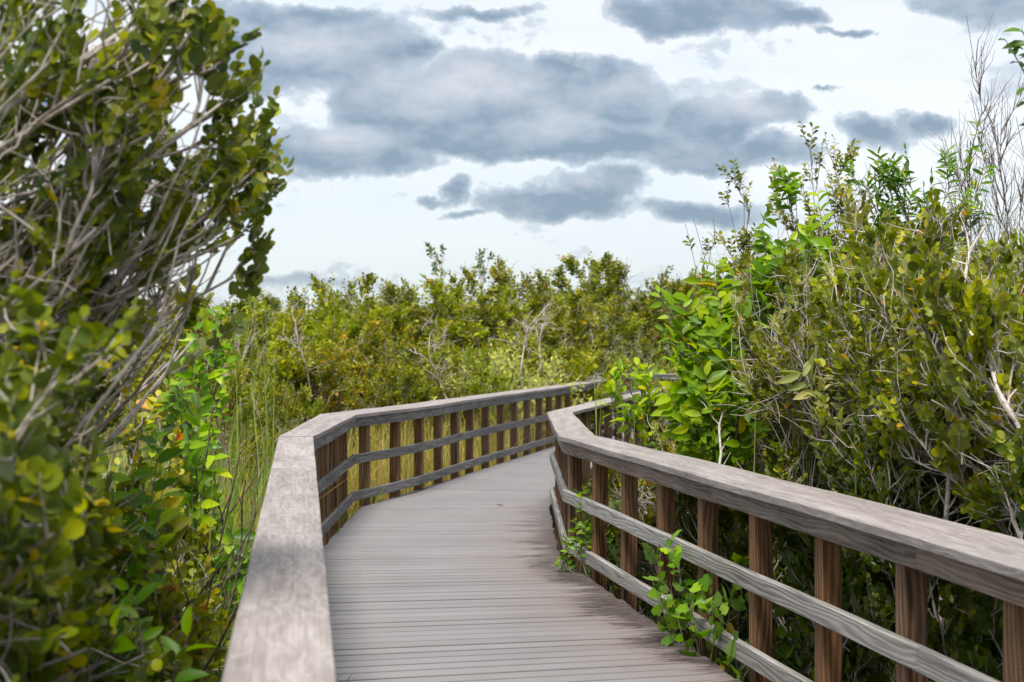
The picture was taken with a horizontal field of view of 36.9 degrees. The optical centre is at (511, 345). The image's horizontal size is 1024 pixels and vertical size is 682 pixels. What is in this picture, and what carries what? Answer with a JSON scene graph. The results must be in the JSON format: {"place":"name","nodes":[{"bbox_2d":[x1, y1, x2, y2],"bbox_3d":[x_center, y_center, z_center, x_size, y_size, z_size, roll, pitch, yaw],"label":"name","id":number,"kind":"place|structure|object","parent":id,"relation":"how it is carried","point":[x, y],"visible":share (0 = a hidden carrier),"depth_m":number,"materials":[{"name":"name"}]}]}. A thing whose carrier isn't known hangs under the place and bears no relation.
{"place":"outdoors","nodes":[
{"label":"outdoors","id":0,"kind":"place"},
{"bbox_2d":[55,383,362,680],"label":"grass","id":1,"kind":"structure","parent":0,"point":[234,497],"depth_m":12.53,"materials":[{"name":"plant"}]},
{"bbox_2d":[20,387,603,634],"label":"marsh grass","id":2,"kind":"structure","parent":0,"point":[380,472],"depth_m":19.69,"materials":[{"name":"plant"}]},
{"bbox_2d":[68,428,809,678],"bbox_3d":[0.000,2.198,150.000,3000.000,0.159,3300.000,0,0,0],"label":"ground","id":3,"kind":"structure","parent":0,"point":[553,526],"depth_m":17.25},
{"bbox_2d":[0,285,192,681],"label":"cocoplum shrub","id":4,"kind":"object","parent":3,"relation":"on","point":[54,542],"visible":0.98,"depth_m":2.93,"materials":[{"name":"green plant"}]},
{"bbox_2d":[0,0,211,366],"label":"cocoplum shrub","id":5,"kind":"object","parent":3,"relation":"on","point":[28,50],"visible":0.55,"depth_m":3.60,"materials":[{"name":"green plant"}]},
{"bbox_2d":[70,368,179,446],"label":"hedge shrub","id":6,"kind":"object","parent":3,"relation":"on","point":[101,410],"visible":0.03,"depth_m":26.67,"materials":[{"name":"green plant"}]},
{"bbox_2d":[84,432,188,637],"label":"pond apple shrub","id":7,"kind":"object","parent":3,"relation":"on","point":[158,513],"visible":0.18,"depth_m":4.65,"materials":[{"name":"green plant"}]},
{"bbox_2d":[0,0,294,469],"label":"cocoplum shrub","id":8,"kind":"object","parent":3,"relation":"on","point":[170,225],"visible":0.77,"depth_m":3.85,"materials":[{"name":"green plant"}]},
{"bbox_2d":[83,577,215,681],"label":"pond apple shrub","id":9,"kind":"object","parent":3,"relation":"on","point":[121,641],"visible":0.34,"depth_m":3.95,"materials":[{"name":"green plant"}]},
{"bbox_2d":[81,284,226,449],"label":"hedge shrub","id":10,"kind":"object","parent":3,"relation":"on","point":[208,298],"visible":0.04,"depth_m":28.33,"materials":[{"name":"green plant"}]},
{"bbox_2d":[84,386,226,681],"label":"cocoplum shrub","id":11,"kind":"object","parent":3,"relation":"on","point":[161,600],"visible":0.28,"depth_m":4.85,"materials":[{"name":"green plant"}]},
{"bbox_2d":[99,359,262,667],"bbox_3d":[-1.470,1.132,6.542,0.566,2.141,1.012,0,0,-30],"label":"pond apple shrub","id":12,"kind":"object","parent":3,"relation":"on","point":[193,444],"visible":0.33,"depth_m":6.58,"materials":[{"name":"green plant"}]},
{"bbox_2d":[136,480,256,681],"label":"pond apple shrub","id":13,"kind":"object","parent":3,"relation":"on","point":[178,523],"visible":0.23,"depth_m":5.08,"materials":[{"name":"green plant"}]},
{"bbox_2d":[159,476,234,681],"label":"sedge clump","id":14,"kind":"object","parent":3,"relation":"on","point":[208,588],"visible":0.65,"depth_m":5.20,"materials":[{"name":"plant"}]},
{"bbox_2d":[95,302,317,440],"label":"hedge shrub","id":15,"kind":"object","parent":3,"relation":"on","point":[280,352],"visible":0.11,"depth_m":25.04,"materials":[{"name":"green plant"}]},
{"bbox_2d":[122,301,307,507],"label":"grass","id":16,"kind":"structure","parent":3,"relation":"on","point":[284,417],"depth_m":14.96,"materials":[{"name":"green plant"}]},
{"bbox_2d":[164,304,269,674],"bbox_3d":[-1.631,0.981,8.405,0.613,2.447,0.957,0,0,0],"label":"pond apple shrub","id":17,"kind":"object","parent":3,"relation":"on","point":[215,361],"visible":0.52,"depth_m":8.50,"materials":[{"name":"green plant"}]},
{"bbox_2d":[110,308,338,417],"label":"hedge shrub","id":18,"kind":"object","parent":3,"relation":"on","point":[272,333],"visible":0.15,"depth_m":25.90,"materials":[{"name":"green plant"}]},
{"bbox_2d":[209,546,249,681],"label":"undergrowth","id":19,"kind":"object","parent":3,"relation":"on","point":[232,607],"visible":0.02,"depth_m":8.32,"materials":[{"name":"green plant"}]},
{"bbox_2d":[78,434,393,676],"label":"rail side grass","id":20,"kind":"structure","parent":3,"relation":"on","point":[219,608],"depth_m":8.15,"materials":[{"name":"plant"}]},
{"bbox_2d":[204,299,267,420],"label":"bare bush","id":21,"kind":"object","parent":3,"relation":"on","point":[243,356],"visible":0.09,"depth_m":18.30,"materials":[{"name":"grey plant"}]},
{"bbox_2d":[148,335,345,435],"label":"hedge shrub","id":22,"kind":"object","parent":3,"relation":"on","point":[302,380],"visible":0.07,"depth_m":25.88,"materials":[{"name":"green plant"}]},
{"bbox_2d":[216,300,279,320],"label":"hedge shrub","id":23,"kind":"object","parent":3,"relation":"on","point":[231,309],"depth_m":34.51,"materials":[{"name":"green plant"}]},
{"bbox_2d":[188,346,324,541],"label":"hedge shrub","id":24,"kind":"object","parent":3,"relation":"on","point":[247,408],"visible":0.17,"depth_m":17.15,"materials":[{"name":"green plant"}]},
{"bbox_2d":[249,286,286,316],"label":"hedge shrub","id":25,"kind":"object","parent":3,"relation":"on","point":[275,301],"visible":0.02,"depth_m":39.21,"materials":[{"name":"green plant"}]},
{"bbox_2d":[235,317,303,512],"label":"sedge clump","id":26,"kind":"object","parent":3,"relation":"on","point":[266,422],"visible":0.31,"depth_m":13.50,"materials":[{"name":"plant"}]},
{"bbox_2d":[227,300,358,372],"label":"hedge shrub","id":27,"kind":"object","parent":3,"relation":"on","point":[306,320],"visible":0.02,"depth_m":28.31,"materials":[{"name":"green plant"}]},
{"bbox_2d":[275,304,312,396],"bbox_3d":[-3.485,0.047,25.062,0.631,1.627,0.942,0,0,-24],"label":"dead tree","id":28,"kind":"object","parent":3,"relation":"on","point":[298,344],"visible":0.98,"depth_m":25.25,"materials":[{"name":"wood"}]},
{"bbox_2d":[237,285,367,356],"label":"hedge shrub","id":29,"kind":"object","parent":3,"relation":"on","point":[340,325],"visible":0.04,"depth_m":28.24,"materials":[{"name":"green plant"}]},
{"bbox_2d":[233,284,381,327],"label":"hedge shrub","id":30,"kind":"object","parent":3,"relation":"on","point":[242,303],"visible":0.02,"depth_m":31.01,"materials":[{"name":"green plant"}]},
{"bbox_2d":[276,271,414,447],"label":"hedge shrub","id":31,"kind":"object","parent":3,"relation":"on","point":[368,281],"visible":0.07,"depth_m":31.55,"materials":[{"name":"green plant"}]},
{"bbox_2d":[245,307,448,454],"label":"hedge shrub","id":32,"kind":"object","parent":3,"relation":"on","point":[358,347],"visible":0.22,"depth_m":25.98,"materials":[{"name":"green plant"}]},
{"bbox_2d":[277,347,467,461],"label":"hedge shrub","id":33,"kind":"object","parent":3,"relation":"on","point":[318,379],"visible":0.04,"depth_m":26.16,"materials":[{"name":"green plant"}]},
{"bbox_2d":[305,313,462,451],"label":"hedge shrub","id":34,"kind":"object","parent":3,"relation":"on","point":[342,372],"visible":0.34,"depth_m":25.31,"materials":[{"name":"green plant"}]},
{"bbox_2d":[422,307,450,360],"bbox_3d":[-1.365,-0.145,26.067,0.432,1.071,0.638,0,0,30],"label":"dead tree","id":35,"kind":"object","parent":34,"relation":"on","point":[434,347],"visible":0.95,"depth_m":26.14,"materials":[{"name":"wood"}]},
{"bbox_2d":[284,278,507,445],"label":"hedge shrub","id":36,"kind":"object","parent":3,"relation":"on","point":[387,293],"visible":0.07,"depth_m":29.78,"materials":[{"name":"green plant"}]},
{"bbox_2d":[306,342,490,454],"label":"hedge shrub","id":37,"kind":"object","parent":3,"relation":"on","point":[407,376],"visible":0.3,"depth_m":24.86,"materials":[{"name":"green plant"}]},
{"bbox_2d":[405,330,451,398],"bbox_3d":[-1.195,0.351,24.534,0.579,1.229,0.928,0,0,-43],"label":"dead tree","id":38,"kind":"object","parent":37,"relation":"on","point":[433,365],"visible":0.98,"depth_m":24.58,"materials":[{"name":"wood"}]},
{"bbox_2d":[286,268,519,371],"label":"hedge shrub","id":39,"kind":"object","parent":3,"relation":"on","point":[501,313],"visible":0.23,"depth_m":28.89,"materials":[{"name":"green plant"}]},
{"bbox_2d":[341,277,523,353],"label":"hedge shrub","id":40,"kind":"object","parent":3,"relation":"on","point":[509,293],"visible":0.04,"depth_m":30.64,"materials":[{"name":"green plant"}]},
{"bbox_2d":[425,242,494,347],"bbox_3d":[-0.986,0.113,29.469,1.537,4.173,0.458,0,0,-37],"label":"tree","id":41,"kind":"object","parent":3,"relation":"on","point":[479,262],"visible":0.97,"depth_m":29.34,"materials":[{"name":"green plant"}]},
{"bbox_2d":[356,277,586,375],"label":"hedge shrub","id":42,"kind":"object","parent":3,"relation":"on","point":[399,314],"visible":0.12,"depth_m":29.19,"materials":[{"name":"green plant"}]},
{"bbox_2d":[398,345,545,456],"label":"hedge shrub","id":43,"kind":"object","parent":3,"relation":"on","point":[424,394],"visible":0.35,"depth_m":24.99,"materials":[{"name":"green plant"}]},
{"bbox_2d":[421,355,562,437],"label":"hedge shrub","id":44,"kind":"object","parent":3,"relation":"on","point":[512,375],"visible":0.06,"depth_m":27.16,"materials":[{"name":"green plant"}]},
{"bbox_2d":[396,320,591,460],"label":"pale bush","id":45,"kind":"object","parent":3,"relation":"on","point":[536,382],"visible":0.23,"depth_m":25.34,"materials":[{"name":"green plant"}]},
{"bbox_2d":[488,289,562,372],"bbox_3d":[0.272,-0.239,25.291,1.181,1.388,0.985,0,0,14],"label":"dead tree","id":46,"kind":"object","parent":45,"relation":"on","point":[525,342],"visible":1,"depth_m":25.10,"materials":[{"name":"wood"}]},
{"bbox_2d":[518,304,556,370],"bbox_3d":[0.464,-0.143,25.609,0.772,1.119,0.515,0,0,-37],"label":"dead tree","id":47,"kind":"object","parent":45,"relation":"on","point":[540,333],"visible":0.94,"depth_m":25.52,"materials":[{"name":"wood"}]},
{"bbox_2d":[452,345,559,397],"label":"hedge shrub","id":48,"kind":"object","parent":3,"relation":"on","point":[486,359],"visible":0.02,"depth_m":27.28,"materials":[{"name":"green plant"}]},
{"bbox_2d":[395,255,631,397],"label":"hedge shrub","id":49,"kind":"object","parent":3,"relation":"on","point":[579,331],"visible":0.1,"depth_m":31.99,"materials":[{"name":"green plant"}]},
{"bbox_2d":[405,291,631,406],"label":"hedge shrub","id":50,"kind":"object","parent":3,"relation":"on","point":[613,315],"visible":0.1,"depth_m":30.47,"materials":[{"name":"green plant"}]},
{"bbox_2d":[420,320,631,435],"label":"hedge shrub","id":51,"kind":"object","parent":3,"relation":"on","point":[587,366],"visible":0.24,"depth_m":27.80,"materials":[{"name":"green plant"}]},
{"bbox_2d":[491,301,565,345],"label":"hedge shrub","id":52,"kind":"object","parent":3,"relation":"on","point":[560,333],"visible":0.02,"depth_m":34.14,"materials":[{"name":"green plant"}]},
{"bbox_2d":[324,413,742,681],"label":"boardwalk","id":53,"kind":"structure","parent":3,"relation":"on","point":[470,582],"depth_m":9.47,"materials":[{"name":"grey wood"}]},
{"bbox_2d":[339,511,355,522],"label":"grass tuft","id":54,"kind":"object","parent":53,"relation":"on","point":[346,517],"visible":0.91,"depth_m":13.92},
{"bbox_2d":[221,373,680,681],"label":"railing","id":55,"kind":"object","parent":53,"relation":"attached to","point":[281,631],"visible":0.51,"depth_m":8.63,"materials":[{"name":"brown wood"}]},
{"bbox_2d":[547,386,1023,681],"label":"railing","id":56,"kind":"object","parent":53,"relation":"attached to","point":[916,548],"visible":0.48,"depth_m":6.91,"materials":[{"name":"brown wood"}]},
{"bbox_2d":[533,355,618,424],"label":"hedge shrub","id":57,"kind":"object","parent":3,"relation":"on","point":[605,375],"visible":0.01,"depth_m":28.86,"materials":[{"name":"green plant"}]},
{"bbox_2d":[553,489,619,598],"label":"pond apple shrub","id":58,"kind":"object","parent":3,"relation":"on","point":[588,526],"visible":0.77,"depth_m":10.61,"materials":[{"name":"green plant"}]},
{"bbox_2d":[511,286,662,381],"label":"hedge shrub","id":59,"kind":"object","parent":3,"relation":"on","point":[622,350],"visible":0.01,"depth_m":38.45,"materials":[{"name":"green plant"}]},
{"bbox_2d":[529,289,647,386],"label":"hedge shrub","id":60,"kind":"object","parent":3,"relation":"on","point":[631,328],"visible":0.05,"depth_m":33.94,"materials":[{"name":"green plant"}]},
{"bbox_2d":[577,286,610,320],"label":"hedge shrub","id":61,"kind":"object","parent":3,"relation":"on","point":[595,299],"visible":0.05,"depth_m":40.63,"materials":[{"name":"green plant"}]},
{"bbox_2d":[487,251,702,363],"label":"hedge shrub","id":62,"kind":"object","parent":3,"relation":"on","point":[592,282],"visible":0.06,"depth_m":40.96,"materials":[{"name":"green plant"}]},
{"bbox_2d":[587,358,650,617],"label":"sedge clump","id":63,"kind":"object","parent":3,"relation":"on","point":[617,416],"visible":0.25,"depth_m":11.60,"materials":[{"name":"plant"}]},
{"bbox_2d":[548,251,692,354],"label":"hedge shrub","id":64,"kind":"object","parent":3,"relation":"on","point":[618,273],"visible":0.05,"depth_m":41.42,"materials":[{"name":"green plant"}]},
{"bbox_2d":[597,343,666,496],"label":"pond apple shrub","id":65,"kind":"object","parent":3,"relation":"on","point":[644,380],"visible":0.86,"depth_m":12.00,"materials":[{"name":"green plant"}]},
{"bbox_2d":[576,273,704,364],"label":"hedge shrub","id":66,"kind":"object","parent":3,"relation":"on","point":[684,288],"visible":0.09,"depth_m":39.41,"materials":[{"name":"green plant"}]},
{"bbox_2d":[612,321,670,412],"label":"hedge shrub","id":67,"kind":"object","parent":3,"relation":"on","point":[653,347],"visible":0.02,"depth_m":40.08,"materials":[{"name":"green plant"}]},
{"bbox_2d":[605,322,689,412],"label":"feathery bush","id":68,"kind":"object","parent":3,"relation":"on","point":[639,356],"visible":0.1,"depth_m":37.21,"materials":[{"name":"green plant"}]},
{"bbox_2d":[604,338,693,412],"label":"hedge shrub","id":69,"kind":"object","parent":3,"relation":"on","point":[659,357],"visible":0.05,"depth_m":38.31,"materials":[{"name":"green plant"}]},
{"bbox_2d":[611,309,687,353],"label":"hedge shrub","id":70,"kind":"object","parent":3,"relation":"on","point":[653,320],"visible":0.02,"depth_m":40.73,"materials":[{"name":"green plant"}]},
{"bbox_2d":[584,418,717,649],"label":"cocoplum shrub","id":71,"kind":"object","parent":3,"relation":"on","point":[647,509],"visible":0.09,"depth_m":10.55,"materials":[{"name":"green plant"}]},
{"bbox_2d":[619,279,689,345],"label":"hedge shrub","id":72,"kind":"object","parent":3,"relation":"on","point":[673,288],"visible":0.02,"depth_m":41.71,"materials":[{"name":"green plant"}]},
{"bbox_2d":[536,442,814,680],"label":"bush","id":73,"kind":"object","parent":3,"relation":"on","point":[646,613],"depth_m":10.03,"materials":[{"name":"plant"}]},
{"bbox_2d":[602,368,768,573],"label":"cocoplum shrub","id":74,"kind":"object","parent":3,"relation":"on","point":[664,424],"visible":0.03,"depth_m":12.29,"materials":[{"name":"green plant"}]},
{"bbox_2d":[645,275,737,364],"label":"hedge shrub","id":75,"kind":"object","parent":3,"relation":"on","point":[661,322],"visible":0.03,"depth_m":39.55,"materials":[{"name":"green plant"}]},
{"bbox_2d":[641,530,746,679],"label":"vine","id":76,"kind":"object","parent":3,"relation":"on","point":[675,619],"visible":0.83,"depth_m":7.85,"materials":[{"name":"green plant"}]},
{"bbox_2d":[663,271,725,297],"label":"hedge shrub","id":77,"kind":"object","parent":3,"relation":"on","point":[694,285],"visible":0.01,"depth_m":46.95,"materials":[{"name":"green plant"}]},
{"bbox_2d":[658,341,769,442],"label":"hedge shrub","id":78,"kind":"object","parent":3,"relation":"on","point":[662,390],"depth_m":18.33,"materials":[{"name":"green plant"}]},
{"bbox_2d":[648,257,789,640],"bbox_3d":[1.372,0.805,9.835,0.898,2.795,1.157,0,0,38],"label":"pond apple shrub","id":79,"kind":"object","parent":3,"relation":"on","point":[683,404],"visible":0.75,"depth_m":9.62,"materials":[{"name":"green plant"}]},
{"bbox_2d":[698,398,730,464],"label":"dead branch","id":80,"kind":"object","parent":79,"relation":"attached to","point":[720,444],"visible":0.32,"depth_m":9.36,"materials":[{"name":"wood"}]},
{"bbox_2d":[682,159,759,295],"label":"wax myrtle","id":81,"kind":"object","parent":3,"relation":"on","point":[745,239],"visible":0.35,"depth_m":13.19,"materials":[{"name":"green plant"}]},
{"bbox_2d":[582,475,861,681],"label":"undergrowth","id":82,"kind":"object","parent":3,"relation":"on","point":[799,665],"visible":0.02,"depth_m":9.33,"materials":[{"name":"green plant"}]},
{"bbox_2d":[696,216,778,342],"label":"bare bush","id":83,"kind":"object","parent":3,"relation":"on","point":[735,263],"visible":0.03,"depth_m":11.87,"materials":[{"name":"green plant"}]},
{"bbox_2d":[675,445,812,678],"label":"cocoplum shrub","id":84,"kind":"object","parent":3,"relation":"on","point":[733,530],"visible":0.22,"depth_m":8.42,"materials":[{"name":"green plant"}]},
{"bbox_2d":[668,211,856,483],"bbox_3d":[1.954,0.579,10.994,1.676,3.249,1.978,0,0,0],"label":"cocoplum shrub","id":85,"kind":"object","parent":3,"relation":"on","point":[746,257],"visible":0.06,"depth_m":10.62,"materials":[{"name":"green plant"}]},
{"bbox_2d":[730,552,799,681],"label":"vine","id":86,"kind":"object","parent":3,"relation":"on","point":[779,611],"visible":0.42,"depth_m":7.29,"materials":[{"name":"green plant"}]},
{"bbox_2d":[744,165,850,374],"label":"pond apple shrub","id":87,"kind":"object","parent":3,"relation":"on","point":[765,265],"visible":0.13,"depth_m":10.03,"materials":[{"name":"green plant"}]},
{"bbox_2d":[730,215,895,492],"bbox_3d":[1.818,0.761,8.875,0.724,3.073,1.190,0,0,41],"label":"bare bush","id":88,"kind":"object","parent":3,"relation":"on","point":[801,361],"visible":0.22,"depth_m":8.69,"materials":[{"name":"grey plant"}]},
{"bbox_2d":[767,121,866,263],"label":"wax myrtle","id":89,"kind":"object","parent":3,"relation":"on","point":[834,195],"visible":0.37,"depth_m":11.47,"materials":[{"name":"green plant"}]},
{"bbox_2d":[776,250,882,491],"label":"broadleaf shrub","id":90,"kind":"object","parent":3,"relation":"on","point":[808,370],"visible":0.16,"depth_m":8.11,"materials":[{"name":"green plant"}]},
{"bbox_2d":[709,162,958,492],"bbox_3d":[2.077,0.531,9.419,1.720,3.346,2.336,0,0,32],"label":"cocoplum shrub","id":91,"kind":"object","parent":3,"relation":"on","point":[767,376],"visible":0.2,"depth_m":9.05,"materials":[{"name":"green plant"}]},
{"bbox_2d":[766,220,910,294],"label":"cocoplum shrub","id":92,"kind":"object","parent":3,"relation":"on","point":[784,240],"depth_m":13.54,"materials":[{"name":"green plant"}]},
{"bbox_2d":[753,330,966,671],"bbox_3d":[1.734,0.985,7.800,0.399,2.426,2.464,0,0,-6],"label":"sedge clump","id":93,"kind":"object","parent":3,"relation":"on","point":[806,454],"visible":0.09,"depth_m":8.80,"materials":[{"name":"plant"}]},
{"bbox_2d":[773,377,974,681],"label":"cocoplum shrub","id":94,"kind":"object","parent":3,"relation":"on","point":[868,587],"visible":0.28,"depth_m":6.83,"materials":[{"name":"green plant"}]},
{"bbox_2d":[794,161,1022,602],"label":"cocoplum shrub","id":95,"kind":"object","parent":3,"relation":"on","point":[843,365],"visible":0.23,"depth_m":7.15,"materials":[{"name":"green plant"}]},
{"bbox_2d":[828,250,931,508],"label":"dead branch","id":96,"kind":"object","parent":95,"relation":"attached to","point":[837,300],"visible":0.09,"depth_m":7.70,"materials":[{"name":"wood"}]},
{"bbox_2d":[843,240,1014,536],"bbox_3d":[2.354,0.928,7.099,1.611,2.857,1.155,0,0,0],"label":"bare bush","id":97,"kind":"object","parent":3,"relation":"on","point":[906,301],"visible":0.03,"depth_m":7.03,"materials":[{"name":"grey plant"}]},
{"bbox_2d":[837,119,1022,268],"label":"willow bush","id":98,"kind":"object","parent":3,"relation":"on","point":[890,183],"visible":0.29,"depth_m":10.61,"materials":[{"name":"green plant"}]},
{"bbox_2d":[858,222,1023,537],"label":"cocoplum shrub","id":99,"kind":"object","parent":3,"relation":"on","point":[960,411],"visible":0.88,"depth_m":6.08,"materials":[{"name":"green plant"}]},
{"bbox_2d":[934,214,987,626],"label":"dead branch","id":100,"kind":"object","parent":99,"relation":"attached to","point":[947,503],"visible":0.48,"depth_m":6.53,"materials":[{"name":"wood"}]},
{"bbox_2d":[956,315,1023,452],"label":"dead branch","id":101,"kind":"object","parent":99,"relation":"attached to","point":[1006,406],"visible":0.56,"depth_m":5.66,"materials":[{"name":"wood"}]},
{"bbox_2d":[922,11,1023,263],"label":"bare bush","id":102,"kind":"object","parent":3,"relation":"on","point":[991,162],"visible":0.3,"depth_m":11.33,"materials":[{"name":"grey plant"}]},
{"bbox_2d":[928,390,1023,681],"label":"cocoplum shrub","id":103,"kind":"object","parent":3,"relation":"on","point":[971,635],"visible":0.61,"depth_m":5.53,"materials":[{"name":"green plant"}]},
{"bbox_2d":[955,213,1022,284],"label":"cocoplum shrub","id":104,"kind":"object","parent":3,"relation":"on","point":[958,240],"visible":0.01,"depth_m":9.13,"materials":[{"name":"green plant"}]},
{"bbox_2d":[998,27,1023,125],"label":"pond apple shrub","id":105,"kind":"object","parent":3,"relation":"on","point":[1015,45],"visible":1,"depth_m":5.62,"materials":[{"name":"green plant"}]},
{"bbox_2d":[0,0,1023,329],"label":"sky","id":106,"kind":"structure","parent":0,"point":[530,133],"materials":[{"name":"white"}]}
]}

